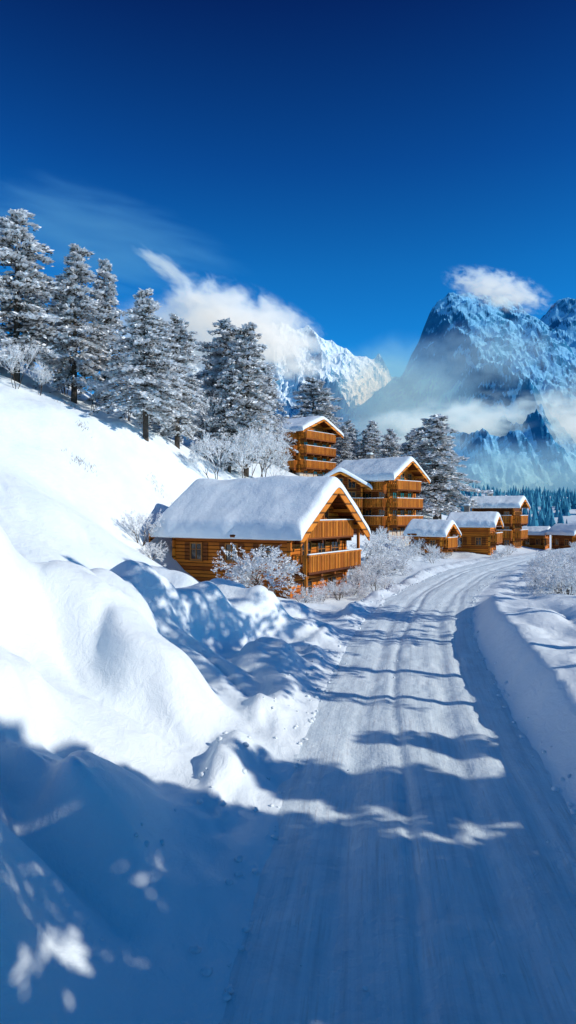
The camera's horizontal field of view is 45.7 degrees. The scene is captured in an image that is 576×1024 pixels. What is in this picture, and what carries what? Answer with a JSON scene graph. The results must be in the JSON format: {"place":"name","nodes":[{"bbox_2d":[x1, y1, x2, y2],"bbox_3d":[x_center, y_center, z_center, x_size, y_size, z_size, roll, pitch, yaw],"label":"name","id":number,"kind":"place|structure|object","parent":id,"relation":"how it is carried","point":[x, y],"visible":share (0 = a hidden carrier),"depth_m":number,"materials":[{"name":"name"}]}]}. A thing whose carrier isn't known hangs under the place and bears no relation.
{"place":"outdoors","nodes":[
{"label":"outdoors","id":0,"kind":"place"},
{"bbox_2d":[109,320,393,423],"bbox_3d":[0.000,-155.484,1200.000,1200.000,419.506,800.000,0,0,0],"label":"mountain","id":1,"kind":"structure","parent":0,"point":[346,375],"depth_m":1217.02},
{"bbox_2d":[0,359,575,1023],"bbox_3d":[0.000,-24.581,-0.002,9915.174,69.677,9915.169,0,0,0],"label":"snow ground","id":2,"kind":"structure","parent":0,"point":[134,683],"depth_m":11.07,"materials":[{"name":"snow"}]},
{"bbox_2d":[0,304,5,361],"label":"pine tree","id":3,"kind":"object","parent":2,"relation":"on","point":[2,333],"visible":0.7,"depth_m":47.78,"materials":[{"name":"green plant"}]},
{"bbox_2d":[0,343,39,388],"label":"frosted tree","id":4,"kind":"object","parent":2,"relation":"on","point":[15,351],"visible":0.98,"depth_m":46.68,"materials":[{"name":"white plant"}]},
{"bbox_2d":[7,270,49,366],"bbox_3d":[-24.302,-17.986,63.916,3.939,10.198,5.000,0,0,33],"label":"pine tree","id":5,"kind":"object","parent":2,"relation":"on","point":[35,306],"visible":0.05,"depth_m":64.03,"materials":[{"name":"white plant"}]},
{"bbox_2d":[0,208,69,382],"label":"pine tree","id":6,"kind":"object","parent":2,"relation":"on","point":[34,329],"visible":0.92,"depth_m":49.50,"materials":[{"name":"white plant"}]},
{"bbox_2d":[26,361,54,395],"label":"frosted tree","id":7,"kind":"object","parent":2,"relation":"on","point":[39,372],"visible":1,"depth_m":47.45,"materials":[{"name":"white plant"}]},
{"bbox_2d":[37,278,79,374],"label":"pine tree","id":8,"kind":"object","parent":2,"relation":"on","point":[57,304],"visible":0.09,"depth_m":60.82,"materials":[{"name":"white plant"}]},
{"bbox_2d":[31,243,128,403],"bbox_3d":[-16.061,-13.938,52.366,7.439,12.797,6.319,0,0,-30],"label":"pine tree","id":9,"kind":"object","parent":2,"relation":"on","point":[72,277],"visible":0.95,"depth_m":51.41,"materials":[{"name":"white plant"}]},
{"bbox_2d":[79,378,111,411],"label":"frosted tree","id":10,"kind":"object","parent":2,"relation":"on","point":[91,382],"visible":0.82,"depth_m":49.49,"materials":[{"name":"grey plant"}]},
{"bbox_2d":[63,258,141,405],"bbox_3d":[-14.825,-14.231,56.221,6.565,12.871,5.554,0,0,-1],"label":"pine tree","id":11,"kind":"object","parent":2,"relation":"on","point":[107,301],"visible":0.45,"depth_m":55.44,"materials":[{"name":"white plant"}]},
{"bbox_2d":[54,400,172,501],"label":"dry grass","id":12,"kind":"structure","parent":2,"relation":"on","point":[84,458],"depth_m":44.02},
{"bbox_2d":[104,363,137,420],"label":"frosted tree","id":13,"kind":"object","parent":2,"relation":"on","point":[123,386],"visible":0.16,"depth_m":51.33,"materials":[{"name":"grey plant"}]},
{"bbox_2d":[86,288,197,441],"bbox_3d":[-9.853,-10.080,47.847,7.684,11.357,6.683,0,0,-45],"label":"pine tree","id":14,"kind":"object","parent":2,"relation":"on","point":[153,388],"visible":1,"depth_m":47.43,"materials":[{"name":"white plant"}]},
{"bbox_2d":[120,509,165,545],"bbox_3d":[-8.313,0.858,38.211,2.593,2.098,2.435,0,0,32],"label":"frosted shrub","id":15,"kind":"object","parent":2,"relation":"on","point":[138,524],"visible":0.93,"depth_m":38.01,"materials":[{"name":"white plant"}]},
{"bbox_2d":[131,341,168,427],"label":"pine tree","id":16,"kind":"object","parent":2,"relation":"on","point":[153,419],"visible":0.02,"depth_m":57.78,"materials":[{"name":"grey plant"}]},
{"bbox_2d":[139,540,168,565],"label":"frosted shrub","id":17,"kind":"object","parent":2,"relation":"on","point":[148,553],"visible":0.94,"depth_m":36.64,"materials":[{"name":"white plant"}]},
{"bbox_2d":[149,312,209,448],"bbox_3d":[-8.932,-9.898,52.757,5.184,11.193,6.586,0,0,14],"label":"pine tree","id":18,"kind":"object","parent":2,"relation":"on","point":[171,426],"visible":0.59,"depth_m":52.91,"materials":[{"name":"white plant"}]},
{"bbox_2d":[190,362,216,449],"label":"pine tree","id":19,"kind":"object","parent":2,"relation":"on","point":[208,367],"visible":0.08,"depth_m":65.78,"materials":[{"name":"grey plant"}]},
{"bbox_2d":[185,390,226,460],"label":"frosted tree","id":20,"kind":"object","parent":2,"relation":"on","point":[200,409],"visible":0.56,"depth_m":58.19,"materials":[{"name":"white plant"}]},
{"bbox_2d":[188,431,240,479],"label":"frosted tree","id":21,"kind":"object","parent":2,"relation":"on","point":[198,444],"visible":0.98,"depth_m":50.27,"materials":[{"name":"white plant"}]},
{"bbox_2d":[180,318,275,467],"bbox_3d":[-5.386,-10.383,61.667,9.066,14.508,10.347,0,0,-8],"label":"pine tree","id":22,"kind":"object","parent":2,"relation":"on","point":[216,359],"visible":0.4,"depth_m":61.21,"materials":[{"name":"white plant"}]},
{"bbox_2d":[203,358,253,476],"bbox_3d":[-5.060,-7.863,58.226,4.093,10.377,4.736,0,0,39],"label":"pine tree","id":23,"kind":"object","parent":2,"relation":"on","point":[226,407],"visible":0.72,"depth_m":57.80,"materials":[{"name":"white plant"}]},
{"bbox_2d":[231,570,262,587],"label":"frosted shrub","id":24,"kind":"object","parent":2,"relation":"on","point":[250,578],"visible":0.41,"depth_m":31.87,"materials":[{"name":"white plant"}]},
{"bbox_2d":[224,423,274,477],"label":"frosted tree","id":25,"kind":"object","parent":2,"relation":"on","point":[245,444],"visible":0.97,"depth_m":54.19,"materials":[{"name":"white plant"}]},
{"bbox_2d":[213,321,288,476],"bbox_3d":[-3.336,-9.451,59.541,6.908,14.349,8.439,0,0,3],"label":"pine tree","id":26,"kind":"object","parent":2,"relation":"on","point":[248,347],"visible":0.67,"depth_m":59.04,"materials":[{"name":"white plant"}]},
{"bbox_2d":[211,543,306,595],"bbox_3d":[-1.347,3.070,31.276,4.716,3.540,4.924,-2,-1,29],"label":"frosted shrub","id":27,"kind":"object","parent":2,"relation":"on","point":[250,567],"visible":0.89,"depth_m":30.76,"materials":[{"name":"white plant"}]},
{"bbox_2d":[148,475,370,598],"bbox_3d":[-1.485,1.764,40.062,9.990,7.771,8.915,0,0,30],"label":"wooden chalet","id":28,"kind":"object","parent":2,"relation":"on","point":[313,525],"visible":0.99,"depth_m":37.45,"materials":[{"name":"wood"}]},
{"bbox_2d":[188,508,338,597],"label":"window frames","id":29,"kind":"structure","parent":28,"relation":"in","point":[227,561],"depth_m":38.04,"materials":[{"name":"paint"}]},
{"bbox_2d":[191,511,337,596],"bbox_3d":[-0.885,2.125,37.640,8.585,4.810,3.606,0,0,-12],"label":"window glass","id":30,"kind":"structure","parent":28,"relation":"in","point":[193,546],"depth_m":38.13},
{"bbox_2d":[245,427,295,476],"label":"frosted tree","id":31,"kind":"object","parent":2,"relation":"on","point":[277,444],"visible":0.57,"depth_m":57.22,"materials":[{"name":"white plant"}]},
{"bbox_2d":[260,448,292,475],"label":"frosted tree","id":32,"kind":"object","parent":2,"relation":"on","point":[279,461],"visible":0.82,"depth_m":60.02,"materials":[{"name":"white plant"}]},
{"bbox_2d":[256,370,298,466],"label":"pine tree","id":33,"kind":"object","parent":2,"relation":"on","point":[274,416],"visible":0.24,"depth_m":77.51,"materials":[{"name":"white plant"}]},
{"bbox_2d":[279,585,326,603],"bbox_3d":[0.802,4.165,32.855,2.135,1.328,1.871,0,0,34],"label":"frosted shrub","id":34,"kind":"object","parent":2,"relation":"on","point":[308,597],"visible":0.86,"depth_m":32.61,"materials":[{"name":"white plant"}]},
{"bbox_2d":[267,415,343,476],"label":"hillside hotel","id":35,"kind":"structure","parent":2,"relation":"on","point":[314,437],"depth_m":84.20,"materials":[{"name":"wood"}]},
{"bbox_2d":[269,429,326,476],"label":"window frames","id":36,"kind":"structure","parent":35,"relation":"in","point":[313,429],"depth_m":85.95,"materials":[{"name":"paint"}]},
{"bbox_2d":[278,430,325,473],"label":"window glass","id":37,"kind":"structure","parent":35,"relation":"in","point":[306,443],"depth_m":84.21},
{"bbox_2d":[290,376,341,461],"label":"pine tree","id":38,"kind":"object","parent":2,"relation":"on","point":[315,390],"visible":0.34,"depth_m":98.31,"materials":[{"name":"white plant"}]},
{"bbox_2d":[314,584,334,600],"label":"frosted shrub","id":39,"kind":"object","parent":2,"relation":"on","point":[324,589],"visible":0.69,"depth_m":33.95,"materials":[{"name":"white plant"}]},
{"bbox_2d":[319,579,350,599],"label":"frosted shrub","id":40,"kind":"object","parent":2,"relation":"on","point":[345,588],"visible":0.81,"depth_m":35.18,"materials":[{"name":"white plant"}]},
{"bbox_2d":[326,403,347,456],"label":"pine tree","id":41,"kind":"object","parent":2,"relation":"on","point":[332,418],"visible":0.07,"depth_m":100.33,"materials":[{"name":"white plant"}]},
{"bbox_2d":[329,425,355,465],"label":"pine tree","id":42,"kind":"object","parent":2,"relation":"on","point":[344,445],"visible":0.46,"depth_m":89.67,"materials":[{"name":"grey plant"}]},
{"bbox_2d":[332,584,355,597],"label":"frosted shrub","id":43,"kind":"object","parent":2,"relation":"on","point":[349,590],"visible":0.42,"depth_m":36.73,"materials":[{"name":"white plant"}]},
{"bbox_2d":[334,419,360,459],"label":"pine tree","id":44,"kind":"object","parent":2,"relation":"on","point":[352,432],"visible":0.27,"depth_m":96.54,"materials":[{"name":"grey plant"}]},
{"bbox_2d":[323,467,372,515],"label":"wing","id":45,"kind":"structure","parent":2,"relation":"on","point":[353,484],"depth_m":68.92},
{"bbox_2d":[338,478,354,497],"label":"window glass","id":46,"kind":"structure","parent":45,"relation":"in","point":[350,484],"depth_m":69.74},
{"bbox_2d":[341,580,368,594],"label":"frosted shrub","id":47,"kind":"object","parent":2,"relation":"on","point":[361,585],"visible":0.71,"depth_m":37.88,"materials":[{"name":"white plant"}]},
{"bbox_2d":[341,565,371,590],"bbox_3d":[3.968,3.976,39.190,1.810,2.038,1.890,2,1,-9],"label":"frosted shrub","id":48,"kind":"object","parent":2,"relation":"on","point":[356,577],"visible":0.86,"depth_m":39.15,"materials":[{"name":"white plant"}]},
{"bbox_2d":[346,565,370,585],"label":"frosted shrub","id":49,"kind":"object","parent":2,"relation":"on","point":[365,568],"visible":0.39,"depth_m":40.57,"materials":[{"name":"white plant"}]},
{"bbox_2d":[356,589,369,599],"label":"frosted shrub","id":50,"kind":"object","parent":2,"relation":"on","point":[359,595],"visible":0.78,"depth_m":36.04,"materials":[{"name":"white plant"}]},
{"bbox_2d":[353,430,376,459],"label":"pine tree","id":51,"kind":"object","parent":2,"relation":"on","point":[365,448],"visible":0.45,"depth_m":90.81,"materials":[{"name":"grey plant"}]},
{"bbox_2d":[347,539,387,560],"bbox_3d":[5.744,3.012,49.815,3.114,2.301,2.709,0,0,28],"label":"frosted shrub","id":52,"kind":"object","parent":2,"relation":"on","point":[374,548],"visible":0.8,"depth_m":49.23,"materials":[{"name":"white plant"}]},
{"bbox_2d":[356,420,384,458],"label":"pine tree","id":53,"kind":"object","parent":2,"relation":"on","point":[372,426],"visible":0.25,"depth_m":96.34,"materials":[{"name":"white plant"}]},
{"bbox_2d":[364,573,385,589],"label":"frosted shrub","id":54,"kind":"object","parent":2,"relation":"on","point":[374,580],"visible":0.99,"depth_m":38.03,"materials":[{"name":"white plant"}]},
{"bbox_2d":[363,532,391,546],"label":"frosted shrub","id":55,"kind":"object","parent":2,"relation":"on","point":[377,538],"visible":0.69,"depth_m":53.76,"materials":[{"name":"white plant"}]},
{"bbox_2d":[361,552,394,585],"bbox_3d":[5.460,3.793,42.115,2.572,2.575,2.686,0,0,43],"label":"frosted shrub","id":56,"kind":"object","parent":2,"relation":"on","point":[372,566],"visible":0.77,"depth_m":42.04,"materials":[{"name":"white plant"}]},
{"bbox_2d":[371,527,390,543],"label":"frosted shrub","id":57,"kind":"object","parent":2,"relation":"on","point":[381,531],"visible":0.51,"depth_m":57.17,"materials":[{"name":"white plant"}]},
{"bbox_2d":[374,542,397,563],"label":"frosted shrub","id":58,"kind":"object","parent":2,"relation":"on","point":[391,554],"visible":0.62,"depth_m":49.69,"materials":[{"name":"white plant"}]},
{"bbox_2d":[378,577,393,588],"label":"frosted shrub","id":59,"kind":"object","parent":2,"relation":"on","point":[386,581],"visible":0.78,"depth_m":38.98,"materials":[{"name":"white plant"}]},
{"bbox_2d":[375,434,403,457],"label":"pine tree","id":60,"kind":"object","parent":2,"relation":"on","point":[389,450],"visible":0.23,"depth_m":83.74,"materials":[{"name":"white plant"}]},
{"bbox_2d":[370,530,408,545],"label":"foundation","id":61,"kind":"object","parent":2,"relation":"on","point":[394,533],"visible":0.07,"depth_m":70.17,"materials":[{"name":"paint"}]},
{"bbox_2d":[368,468,413,530],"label":"walls","id":62,"kind":"structure","parent":61,"relation":"on","point":[406,471],"depth_m":70.22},
{"bbox_2d":[365,473,411,538],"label":"window frames","id":63,"kind":"structure","parent":62,"relation":"attached to","point":[402,495],"depth_m":70.57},
{"bbox_2d":[363,492,388,538],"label":"shutters","id":64,"kind":"object","parent":63,"relation":"attached to","point":[374,511],"visible":0.23,"depth_m":69.91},
{"bbox_2d":[366,474,410,530],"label":"window glass","id":65,"kind":"object","parent":63,"relation":"in","point":[381,512],"visible":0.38,"depth_m":70.06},
{"bbox_2d":[363,489,422,527],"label":"balcony floors","id":66,"kind":"structure","parent":62,"relation":"attached to","point":[398,508],"depth_m":69.37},
{"bbox_2d":[363,480,422,524],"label":"balcony railings","id":67,"kind":"object","parent":66,"relation":"on","point":[406,502],"visible":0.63,"depth_m":69.09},
{"bbox_2d":[363,480,422,515],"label":"railing snow","id":68,"kind":"structure","parent":67,"relation":"on","point":[408,498],"depth_m":69.69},
{"bbox_2d":[384,461,429,530],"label":"roof trim","id":69,"kind":"structure","parent":62,"relation":"on","point":[423,476],"depth_m":70.55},
{"bbox_2d":[408,463,425,481],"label":"roof","id":70,"kind":"structure","parent":62,"relation":"on","point":[411,467],"depth_m":72.09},
{"bbox_2d":[381,428,401,455],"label":"pine tree","id":71,"kind":"object","parent":2,"relation":"on","point":[391,433],"visible":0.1,"depth_m":93.15,"materials":[{"name":"plant"}]},
{"bbox_2d":[380,533,404,551],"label":"frosted shrub","id":72,"kind":"object","parent":2,"relation":"on","point":[394,541],"visible":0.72,"depth_m":55.31,"materials":[{"name":"white plant"}]},
{"bbox_2d":[375,556,412,576],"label":"frosted shrub","id":73,"kind":"object","parent":2,"relation":"on","point":[402,567],"visible":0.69,"depth_m":44.81,"materials":[{"name":"white plant"}]},
{"bbox_2d":[396,533,412,549],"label":"frosted shrub","id":74,"kind":"object","parent":2,"relation":"on","point":[407,540],"visible":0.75,"depth_m":59.87,"materials":[{"name":"white plant"}]},
{"bbox_2d":[397,553,414,566],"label":"frosted shrub","id":75,"kind":"object","parent":2,"relation":"on","point":[404,555],"visible":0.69,"depth_m":49.61,"materials":[{"name":"white plant"}]},
{"bbox_2d":[396,543,424,554],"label":"frosted shrub","id":76,"kind":"object","parent":2,"relation":"on","point":[413,546],"visible":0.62,"depth_m":57.73,"materials":[{"name":"white plant"}]},
{"bbox_2d":[402,547,420,558],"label":"frosted shrub","id":77,"kind":"object","parent":2,"relation":"on","point":[413,553],"visible":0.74,"depth_m":53.00,"materials":[{"name":"white plant"}]},
{"bbox_2d":[398,432,433,511],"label":"pine tree","id":78,"kind":"object","parent":2,"relation":"on","point":[407,447],"visible":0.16,"depth_m":85.68,"materials":[{"name":"white plant"}]},
{"bbox_2d":[411,538,424,552],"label":"frosted shrub","id":79,"kind":"object","parent":2,"relation":"on","point":[419,542],"visible":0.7,"depth_m":61.17,"materials":[{"name":"white plant"}]},
{"bbox_2d":[419,553,439,562],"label":"frosted shrub","id":80,"kind":"object","parent":2,"relation":"on","point":[429,555],"visible":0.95,"depth_m":51.82,"materials":[{"name":"white plant"}]},
{"bbox_2d":[402,519,461,555],"bbox_3d":[13.282,3.167,62.943,4.240,5.065,3.929,0,0,35],"label":"chalet","id":81,"kind":"object","parent":2,"relation":"on","point":[441,533],"visible":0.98,"depth_m":61.84,"materials":[{"name":"wood"}]},
{"bbox_2d":[415,536,450,547],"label":"window frames","id":82,"kind":"structure","parent":81,"relation":"in","point":[448,536],"depth_m":61.62,"materials":[{"name":"paint"}]},
{"bbox_2d":[424,543,439,553],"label":"frosted shrub","id":83,"kind":"object","parent":2,"relation":"on","point":[428,550],"visible":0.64,"depth_m":59.94,"materials":[{"name":"white plant"}]},
{"bbox_2d":[399,414,492,518],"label":"pine tree","id":84,"kind":"object","parent":2,"relation":"on","point":[438,502],"visible":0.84,"depth_m":78.77,"materials":[{"name":"white plant"}]},
{"bbox_2d":[429,455,462,518],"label":"pine tree","id":85,"kind":"object","parent":2,"relation":"on","point":[440,516],"visible":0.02,"depth_m":87.74,"materials":[{"name":"plant"}]},
{"bbox_2d":[446,504,503,555],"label":"chalet","id":86,"kind":"object","parent":2,"relation":"on","point":[480,535],"visible":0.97,"depth_m":65.57,"materials":[{"name":"wood"}]},
{"bbox_2d":[458,532,494,549],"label":"window glass","id":87,"kind":"structure","parent":86,"relation":"in","point":[494,532],"depth_m":65.45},
{"bbox_2d":[458,531,494,554],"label":"window frames","id":88,"kind":"structure","parent":86,"relation":"in","point":[493,531],"depth_m":65.45,"materials":[{"name":"paint"}]},
{"bbox_2d":[467,490,529,547],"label":"timber lodge","id":89,"kind":"structure","parent":2,"relation":"on","point":[509,510],"depth_m":79.79,"materials":[{"name":"wood"}]},
{"bbox_2d":[476,511,520,547],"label":"window frames","id":90,"kind":"structure","parent":89,"relation":"in","point":[519,512],"depth_m":80.06,"materials":[{"name":"paint"}]},
{"bbox_2d":[504,512,517,546],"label":"window glass","id":91,"kind":"structure","parent":89,"relation":"in","point":[504,512],"depth_m":79.79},
{"bbox_2d":[492,548,509,556],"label":"frosted shrub","id":92,"kind":"object","parent":2,"relation":"on","point":[503,552],"visible":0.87,"depth_m":61.37,"materials":[{"name":"white plant"}]},
{"bbox_2d":[442,484,575,526],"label":"distant forest","id":93,"kind":"object","parent":2,"relation":"on","point":[565,505],"visible":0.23,"depth_m":189.56,"materials":[{"name":"plant"}]},
{"bbox_2d":[519,565,548,589],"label":"frosted shrub","id":94,"kind":"object","parent":2,"relation":"on","point":[527,573],"visible":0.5,"depth_m":35.30,"materials":[{"name":"white plant"}]},
{"bbox_2d":[522,526,550,549],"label":"chalet","id":95,"kind":"object","parent":2,"relation":"on","point":[537,538],"visible":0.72,"depth_m":84.94,"materials":[{"name":"wood"}]},
{"bbox_2d":[525,538,548,545],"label":"window frames","id":96,"kind":"structure","parent":95,"relation":"in","point":[547,539],"depth_m":85.29,"materials":[{"name":"paint"}]},
{"bbox_2d":[529,553,565,572],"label":"frosted shrub","id":97,"kind":"object","parent":2,"relation":"on","point":[554,561],"visible":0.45,"depth_m":37.39,"materials":[{"name":"white plant"}]},
{"bbox_2d":[524,567,573,595],"bbox_3d":[11.420,3.184,28.647,2.503,1.696,2.168,0,0,-9],"label":"frosted shrub","id":98,"kind":"object","parent":2,"relation":"on","point":[543,582],"visible":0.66,"depth_m":28.75,"materials":[{"name":"white plant"}]},
{"bbox_2d":[525,552,573,571],"bbox_3d":[15.645,3.341,40.645,2.904,1.952,2.517,0,0,18],"label":"frosted shrub","id":99,"kind":"object","parent":2,"relation":"on","point":[530,563],"visible":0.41,"depth_m":40.74,"materials":[{"name":"white plant"}]},
{"bbox_2d":[535,550,567,560],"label":"frosted shrub","id":100,"kind":"object","parent":2,"relation":"on","point":[552,554],"visible":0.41,"depth_m":44.91,"materials":[{"name":"white plant"}]},
{"bbox_2d":[532,560,575,591],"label":"frosted shrub","id":101,"kind":"object","parent":2,"relation":"on","point":[563,566],"visible":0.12,"depth_m":34.49,"materials":[{"name":"white plant"}]},
{"bbox_2d":[539,548,569,562],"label":"frosted shrub","id":102,"kind":"object","parent":2,"relation":"on","point":[560,551],"visible":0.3,"depth_m":50.01,"materials":[{"name":"white plant"}]},
{"bbox_2d":[535,554,575,593],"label":"frosted shrub","id":103,"kind":"object","parent":2,"relation":"on","point":[557,566],"visible":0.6,"depth_m":31.07,"materials":[{"name":"white plant"}]},
{"bbox_2d":[535,565,575,592],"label":"frosted shrub","id":104,"kind":"object","parent":2,"relation":"on","point":[546,572],"visible":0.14,"depth_m":32.63,"materials":[{"name":"white plant"}]},
{"bbox_2d":[546,523,575,549],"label":"chalet","id":105,"kind":"object","parent":2,"relation":"on","point":[563,535],"visible":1,"depth_m":81.46,"materials":[{"name":"wood"}]},
{"bbox_2d":[546,568,575,594],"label":"frosted shrub","id":106,"kind":"object","parent":2,"relation":"on","point":[568,580],"visible":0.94,"depth_m":26.95,"materials":[{"name":"white plant"}]},
{"bbox_2d":[0,0,575,393],"label":"sky","id":107,"kind":"structure","parent":0,"point":[341,169],"materials":[{"name":"blue"}]},
{"bbox_2d":[334,456,430,482],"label":"roof snow","id":108,"kind":"structure","parent":0,"point":[389,468],"depth_m":70.21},
{"bbox_2d":[218,547,575,1023],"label":"road","id":109,"kind":"structure","parent":0,"point":[441,889],"depth_m":7.99,"materials":[{"name":"snow"}]},
{"bbox_2d":[100,571,575,1023],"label":"snow clods","id":110,"kind":"object","parent":109,"relation":"on","point":[207,971],"visible":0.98,"depth_m":9.05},
{"bbox_2d":[329,292,575,493],"bbox_3d":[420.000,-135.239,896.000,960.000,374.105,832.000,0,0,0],"label":"mountain","id":111,"kind":"structure","parent":0,"point":[494,379],"depth_m":793.73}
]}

